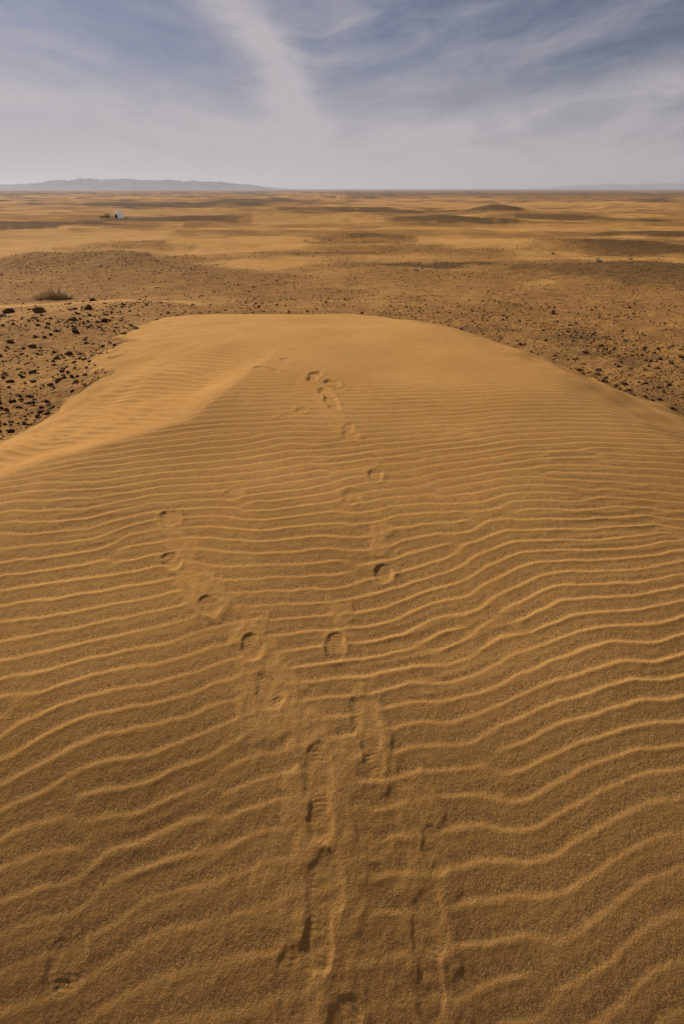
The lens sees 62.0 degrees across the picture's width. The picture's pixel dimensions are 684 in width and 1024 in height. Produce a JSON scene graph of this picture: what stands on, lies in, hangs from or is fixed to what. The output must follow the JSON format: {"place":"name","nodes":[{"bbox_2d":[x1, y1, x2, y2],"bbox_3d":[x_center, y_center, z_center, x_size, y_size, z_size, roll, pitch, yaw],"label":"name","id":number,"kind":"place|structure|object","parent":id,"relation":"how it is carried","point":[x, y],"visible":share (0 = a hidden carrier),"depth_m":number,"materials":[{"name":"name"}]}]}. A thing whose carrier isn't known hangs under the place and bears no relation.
{"place":"outdoors","nodes":[
{"label":"outdoors","id":0,"kind":"place"},
{"bbox_2d":[0,178,296,189],"bbox_3d":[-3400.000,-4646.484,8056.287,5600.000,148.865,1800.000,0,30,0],"label":"mountains","id":1,"kind":"structure","parent":0,"point":[106,184],"depth_m":7504.94,"materials":[{"name":"grey stone"}]},
{"bbox_2d":[0,189,683,1023],"bbox_3d":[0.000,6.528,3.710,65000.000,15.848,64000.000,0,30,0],"label":"desert ground","id":2,"kind":"structure","parent":0,"point":[340,665],"depth_m":2.38,"materials":[{"name":"brown sand"}]},
{"bbox_2d":[3,308,15,313],"bbox_3d":[-5.812,-3.486,9.933,0.201,0.154,0.136,-11,44,-13],"label":"stone","id":3,"kind":"object","parent":2,"relation":"on","point":[7,310],"visible":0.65,"depth_m":9.88,"materials":[{"name":"brown stone"}]},
{"bbox_2d":[31,306,45,313],"bbox_3d":[-4.901,-3.233,9.182,0.213,0.143,0.198,-18,44,-43],"label":"stone","id":4,"kind":"object","parent":2,"relation":"on","point":[36,309],"visible":0.68,"depth_m":9.14,"materials":[{"name":"brown stone"}]},
{"bbox_2d":[32,286,73,299],"bbox_3d":[-6.338,-4.821,12.478,0.945,0.342,0.632,0,30,0],"label":"desert bush","id":5,"kind":"object","parent":2,"relation":"on","point":[52,294],"visible":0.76,"depth_m":12.47,"materials":[{"name":"brown plant"}]},
{"bbox_2d":[68,317,77,320],"bbox_3d":[-3.871,-2.752,8.156,0.143,0.091,0.087,-6,27,-10],"label":"stone","id":6,"kind":"object","parent":2,"relation":"on","point":[73,318],"visible":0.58,"depth_m":8.13,"materials":[{"name":"brown stone"}]},
{"bbox_2d":[84,304,91,309],"bbox_3d":[-4.211,-3.373,9.438,0.133,0.135,0.146,-19,22,-8],"label":"stone","id":7,"kind":"object","parent":2,"relation":"on","point":[87,307],"visible":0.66,"depth_m":9.38,"materials":[{"name":"brown stone"}]},
{"bbox_2d":[98,213,109,217],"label":"desert bush","id":8,"kind":"object","parent":2,"relation":"on","point":[105,215],"visible":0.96,"depth_m":148.23,"materials":[{"name":"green plant"}]},
{"bbox_2d":[114,210,124,218],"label":"dome tent","id":9,"kind":"object","parent":2,"relation":"on","point":[118,214],"visible":0.93,"depth_m":147.94,"materials":[{"name":"white fabric"}]},
{"bbox_2d":[0,232,683,438],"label":"gravel","id":10,"kind":"structure","parent":2,"relation":"on","point":[406,306],"depth_m":11.17,"materials":[{"name":"brown gravel"}]},
{"bbox_2d":[0,0,683,188],"label":"sky","id":11,"kind":"structure","parent":0,"point":[286,94],"materials":[{"name":"blue"}]},
{"bbox_2d":[530,183,683,188],"bbox_3d":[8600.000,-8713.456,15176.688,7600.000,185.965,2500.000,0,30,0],"label":"hills","id":12,"kind":"structure","parent":0,"point":[645,186],"depth_m":14556.89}
]}

